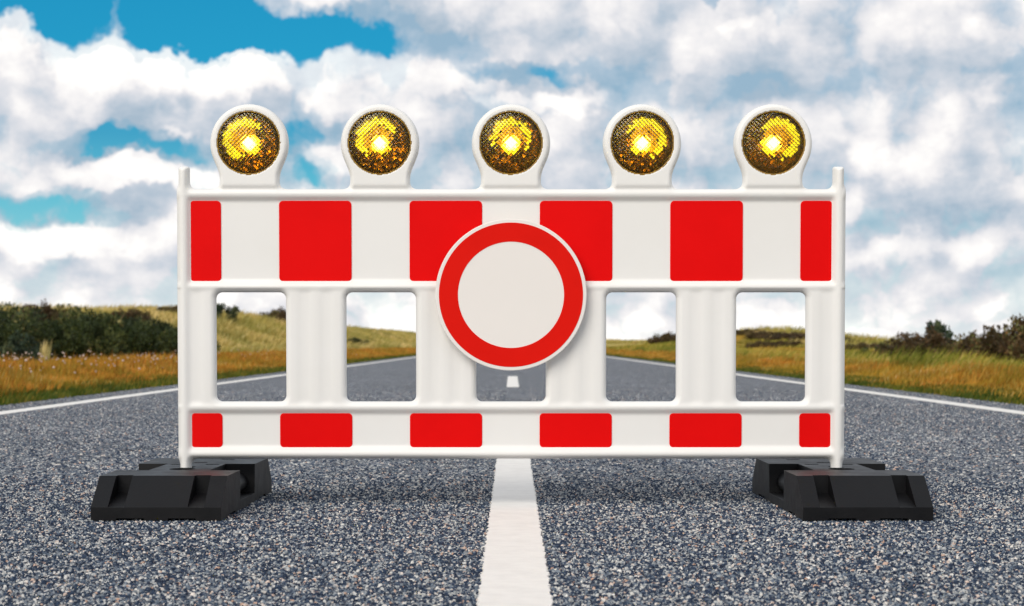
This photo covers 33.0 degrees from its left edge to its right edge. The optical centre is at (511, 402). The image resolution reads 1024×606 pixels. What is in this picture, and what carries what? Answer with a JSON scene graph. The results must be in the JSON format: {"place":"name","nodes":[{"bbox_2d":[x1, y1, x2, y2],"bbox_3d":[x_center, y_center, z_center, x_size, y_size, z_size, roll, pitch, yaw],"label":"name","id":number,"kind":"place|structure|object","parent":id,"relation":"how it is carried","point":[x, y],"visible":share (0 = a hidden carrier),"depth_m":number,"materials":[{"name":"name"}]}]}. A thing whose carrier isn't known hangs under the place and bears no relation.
{"place":"outdoors","nodes":[
{"label":"outdoors","id":0,"kind":"place"},
{"bbox_2d":[0,347,415,397],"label":"verge grass","id":1,"kind":"structure","parent":0,"point":[148,366],"depth_m":23.59,"materials":[{"name":"plant"}]},
{"bbox_2d":[2,347,352,372],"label":"seed heads","id":2,"kind":"object","parent":1,"relation":"on","point":[53,367],"visible":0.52,"depth_m":23.72,"materials":[{"name":"beige plant"}]},
{"bbox_2d":[0,301,415,352],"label":"dune grass","id":3,"kind":"structure","parent":0,"point":[248,328],"depth_m":96.37,"materials":[{"name":"plant"}]},
{"bbox_2d":[58,317,801,357],"bbox_3d":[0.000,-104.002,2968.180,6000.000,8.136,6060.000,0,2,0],"label":"ground","id":4,"kind":"structure","parent":0,"point":[615,344],"depth_m":158.14,"materials":[{"name":"green plant"}]},
{"bbox_2d":[0,322,27,354],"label":"shrub","id":5,"kind":"object","parent":4,"relation":"on","point":[8,332],"visible":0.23,"depth_m":36.99,"materials":[{"name":"green plant"}]},
{"bbox_2d":[0,301,27,326],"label":"shrub","id":6,"kind":"object","parent":4,"relation":"on","point":[16,308],"visible":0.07,"depth_m":49.78,"materials":[{"name":"green plant"}]},
{"bbox_2d":[0,330,57,361],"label":"shrub","id":7,"kind":"object","parent":4,"relation":"on","point":[15,346],"visible":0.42,"depth_m":29.79,"materials":[{"name":"green plant"}]},
{"bbox_2d":[0,305,67,327],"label":"shrub","id":8,"kind":"object","parent":4,"relation":"on","point":[7,317],"visible":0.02,"depth_m":42.67,"materials":[{"name":"green plant"}]},
{"bbox_2d":[0,309,68,355],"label":"shrub","id":9,"kind":"object","parent":4,"relation":"on","point":[37,331],"visible":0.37,"depth_m":38.27,"materials":[{"name":"green plant"}]},
{"bbox_2d":[11,298,68,322],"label":"shrub","id":10,"kind":"object","parent":4,"relation":"on","point":[48,311],"visible":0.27,"depth_m":43.71,"materials":[{"name":"green plant"}]},
{"bbox_2d":[40,341,51,361],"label":"grass tuft","id":11,"kind":"object","parent":4,"relation":"on","point":[45,352],"visible":0.46,"depth_m":27.45,"materials":[{"name":"beige plant"}]},
{"bbox_2d":[20,305,95,357],"bbox_3d":[-10.784,-1.575,39.980,2.427,1.473,1.966,-1,2,-24],"label":"shrub","id":12,"kind":"object","parent":4,"relation":"on","point":[74,339],"visible":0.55,"depth_m":39.63,"materials":[{"name":"green plant"}]},
{"bbox_2d":[48,303,82,353],"bbox_3d":[-11.434,-1.831,44.756,2.613,1.512,2.536,-1,2,-37],"label":"shrub","id":13,"kind":"object","parent":4,"relation":"on","point":[70,308],"visible":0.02,"depth_m":44.55,"materials":[{"name":"green plant"}]},
{"bbox_2d":[53,306,129,358],"bbox_3d":[-10.163,-1.595,41.301,2.178,1.456,2.113,-2,2,-39],"label":"shrub","id":14,"kind":"object","parent":4,"relation":"on","point":[104,342],"visible":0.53,"depth_m":41.09,"materials":[{"name":"green plant"}]},
{"bbox_2d":[91,307,123,321],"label":"shrub","id":15,"kind":"object","parent":4,"relation":"on","point":[98,315],"visible":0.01,"depth_m":47.66,"materials":[{"name":"green plant"}]},
{"bbox_2d":[86,310,153,356],"bbox_3d":[-10.095,-1.633,43.582,2.214,1.441,2.482,0,2,3],"label":"shrub","id":16,"kind":"object","parent":4,"relation":"on","point":[135,335],"visible":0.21,"depth_m":43.31,"materials":[{"name":"green plant"}]},
{"bbox_2d":[98,312,151,355],"bbox_3d":[-10.950,-1.782,46.895,2.536,1.400,2.613,0,2,-12],"label":"shrub","id":17,"kind":"object","parent":4,"relation":"on","point":[102,320],"visible":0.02,"depth_m":46.75,"materials":[{"name":"green plant"}]},
{"bbox_2d":[111,307,157,325],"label":"shrub","id":18,"kind":"object","parent":4,"relation":"on","point":[138,313],"visible":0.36,"depth_m":51.66,"materials":[{"name":"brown plant"}]},
{"bbox_2d":[113,313,177,355],"bbox_3d":[-10.143,-1.693,45.948,1.966,1.383,2.427,2,3,39],"label":"shrub","id":19,"kind":"object","parent":4,"relation":"on","point":[154,345],"visible":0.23,"depth_m":45.92,"materials":[{"name":"green plant"}]},
{"bbox_2d":[134,316,177,355],"bbox_3d":[-10.420,-1.788,48.861,2.324,1.366,2.395,-1,2,-21],"label":"shrub","id":20,"kind":"object","parent":4,"relation":"on","point":[164,326],"visible":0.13,"depth_m":48.76,"materials":[{"name":"green plant"}]},
{"bbox_2d":[155,305,177,312],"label":"shrub","id":21,"kind":"object","parent":4,"relation":"on","point":[167,308],"visible":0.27,"depth_m":97.24,"materials":[{"name":"green plant"}]},
{"bbox_2d":[162,321,177,351],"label":"shrub","id":22,"kind":"object","parent":4,"relation":"on","point":[171,327],"visible":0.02,"depth_m":52.18,"materials":[{"name":"green plant"}]},
{"bbox_2d":[0,348,381,377],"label":"grass","id":23,"kind":"structure","parent":4,"relation":"on","point":[173,356],"depth_m":25.41,"materials":[{"name":"orange plant"}]},
{"bbox_2d":[0,353,415,404],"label":"verge grass","id":24,"kind":"structure","parent":4,"relation":"on","point":[33,396],"depth_m":18.95,"materials":[{"name":"green plant"}]},
{"bbox_2d":[217,303,240,324],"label":"shrub","id":25,"kind":"object","parent":4,"relation":"on","point":[234,311],"visible":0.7,"depth_m":97.75,"materials":[{"name":"green plant"}]},
{"bbox_2d":[259,306,285,322],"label":"shrub","id":26,"kind":"object","parent":4,"relation":"on","point":[279,313],"visible":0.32,"depth_m":121.13,"materials":[{"name":"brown plant"}]},
{"bbox_2d":[347,337,368,345],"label":"shrub","id":27,"kind":"object","parent":4,"relation":"on","point":[355,339],"visible":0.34,"depth_m":119.76,"materials":[{"name":"green plant"}]},
{"bbox_2d":[647,331,675,343],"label":"shrub","id":28,"kind":"object","parent":4,"relation":"on","point":[666,337],"visible":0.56,"depth_m":114.28,"materials":[{"name":"brown plant"}]},
{"bbox_2d":[736,329,759,334],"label":"shrub","id":29,"kind":"object","parent":4,"relation":"on","point":[742,332],"visible":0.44,"depth_m":89.31,"materials":[{"name":"green plant"}]},
{"bbox_2d":[744,330,772,338],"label":"heather patch","id":30,"kind":"object","parent":4,"relation":"on","point":[753,334],"visible":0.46,"depth_m":83.56,"materials":[{"name":"brown plant"}]},
{"bbox_2d":[745,339,772,347],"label":"heather patch","id":31,"kind":"object","parent":4,"relation":"on","point":[758,343],"visible":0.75,"depth_m":73.67,"materials":[{"name":"brown plant"}]},
{"bbox_2d":[756,331,795,338],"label":"heather patch","id":32,"kind":"object","parent":4,"relation":"on","point":[767,334],"visible":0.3,"depth_m":81.48,"materials":[{"name":"brown plant"}]},
{"bbox_2d":[762,331,804,340],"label":"heather patch","id":33,"kind":"object","parent":4,"relation":"on","point":[774,337],"visible":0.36,"depth_m":78.90,"materials":[{"name":"brown plant"}]},
{"bbox_2d":[769,340,803,347],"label":"heather patch","id":34,"kind":"object","parent":4,"relation":"on","point":[780,343],"visible":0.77,"depth_m":71.67,"materials":[{"name":"brown plant"}]},
{"bbox_2d":[787,334,804,340],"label":"heather patch","id":35,"kind":"object","parent":4,"relation":"on","point":[795,337],"visible":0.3,"depth_m":76.65,"materials":[{"name":"brown plant"}]},
{"bbox_2d":[606,348,1023,405],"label":"verge grass","id":36,"kind":"structure","parent":4,"relation":"on","point":[982,377],"depth_m":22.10,"materials":[{"name":"plant"}]},
{"bbox_2d":[845,342,877,350],"bbox_3d":[12.280,-1.910,60.014,1.980,0.452,1.802,-2,3,-43],"label":"heather patch","id":37,"kind":"object","parent":4,"relation":"on","point":[860,344],"visible":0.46,"depth_m":59.41,"materials":[{"name":"brown plant"}]},
{"bbox_2d":[849,340,901,357],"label":"shrub","id":38,"kind":"object","parent":4,"relation":"on","point":[867,349],"visible":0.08,"depth_m":36.97,"materials":[{"name":"green plant"}]},
{"bbox_2d":[872,325,965,358],"bbox_3d":[8.499,-1.117,34.955,1.844,0.918,2.388,-1,2,-31],"label":"shrub","id":39,"kind":"object","parent":4,"relation":"on","point":[935,341],"visible":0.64,"depth_m":34.76,"materials":[{"name":"brown plant"}]},
{"bbox_2d":[921,320,959,342],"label":"shrub","id":40,"kind":"object","parent":4,"relation":"on","point":[939,327],"visible":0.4,"depth_m":36.26,"materials":[{"name":"green plant"}]},
{"bbox_2d":[946,327,1023,360],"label":"shrub","id":41,"kind":"object","parent":4,"relation":"on","point":[971,342],"visible":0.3,"depth_m":30.39,"materials":[{"name":"green plant"}]},
{"bbox_2d":[971,312,1023,362],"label":"shrub","id":42,"kind":"object","parent":4,"relation":"on","point":[1012,347],"visible":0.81,"depth_m":29.78,"materials":[{"name":"brown plant"}]},
{"bbox_2d":[0,355,1023,605],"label":"road","id":43,"kind":"structure","parent":0,"point":[394,377],"depth_m":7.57,"materials":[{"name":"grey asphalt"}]},
{"bbox_2d":[91,458,271,520],"bbox_3d":[-1.006,0.258,5.394,0.371,0.120,0.965,0,2,1],"label":"foot plate","id":44,"kind":"object","parent":43,"relation":"on","point":[162,489],"visible":0.94,"depth_m":5.00,"materials":[{"name":"black rubber"}]},
{"bbox_2d":[0,357,414,414],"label":"edge line","id":45,"kind":"object","parent":43,"relation":"on","point":[69,403],"visible":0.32,"depth_m":16.02,"materials":[{"name":"paint"}]},
{"bbox_2d":[0,472,1023,605],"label":"stone chips","id":46,"kind":"object","parent":43,"relation":"on","point":[829,561],"visible":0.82,"depth_m":4.26,"materials":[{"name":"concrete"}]},
{"bbox_2d":[507,376,518,386],"bbox_3d":[0.011,-0.304,23.703,0.158,0.004,6.800,0,2,0],"label":"line","id":47,"kind":"object","parent":43,"relation":"on","point":[512,381],"visible":0.99,"depth_m":23.19,"materials":[{"name":"paint"}]},
{"bbox_2d":[476,459,553,605],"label":"line","id":48,"kind":"object","parent":43,"relation":"on","point":[515,572],"visible":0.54,"depth_m":4.28,"materials":[{"name":"paint"}]},
{"bbox_2d":[609,357,1023,414],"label":"edge line","id":49,"kind":"object","parent":43,"relation":"on","point":[955,403],"visible":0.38,"depth_m":16.14,"materials":[{"name":"paint"}]},
{"bbox_2d":[752,458,932,520],"bbox_3d":[1.006,0.258,5.394,0.371,0.120,0.965,0,2,-1],"label":"foot plate","id":50,"kind":"object","parent":43,"relation":"on","point":[862,489],"visible":0.98,"depth_m":5.00,"materials":[{"name":"black rubber"}]},
{"bbox_2d":[177,104,845,467],"bbox_3d":[-0.002,-0.324,5.349,2.063,1.192,0.061,0,2,0],"label":"road barrier","id":51,"kind":"object","parent":50,"relation":"on","point":[641,223],"visible":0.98,"depth_m":5.33,"materials":[{"name":"white plastic"}]},
{"bbox_2d":[435,219,586,370],"bbox_3d":[-0.003,-0.332,5.312,0.463,0.463,0.038,0,2,0],"label":"road sign","id":52,"kind":"object","parent":51,"relation":"attached to","point":[510,294],"visible":1,"depth_m":5.29,"materials":[{"name":"metal"}]},
{"bbox_2d":[0,0,1023,340],"label":"sky","id":53,"kind":"structure","parent":0,"point":[919,103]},
{"bbox_2d":[606,324,957,349],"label":"dune grass","id":54,"kind":"structure","parent":0,"point":[799,329],"depth_m":85.53,"materials":[{"name":"plant"}]},
{"bbox_2d":[606,328,1023,375],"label":"tall grass","id":55,"kind":"structure","parent":0,"point":[798,350],"depth_m":31.61,"materials":[{"name":"plant"}]}
]}

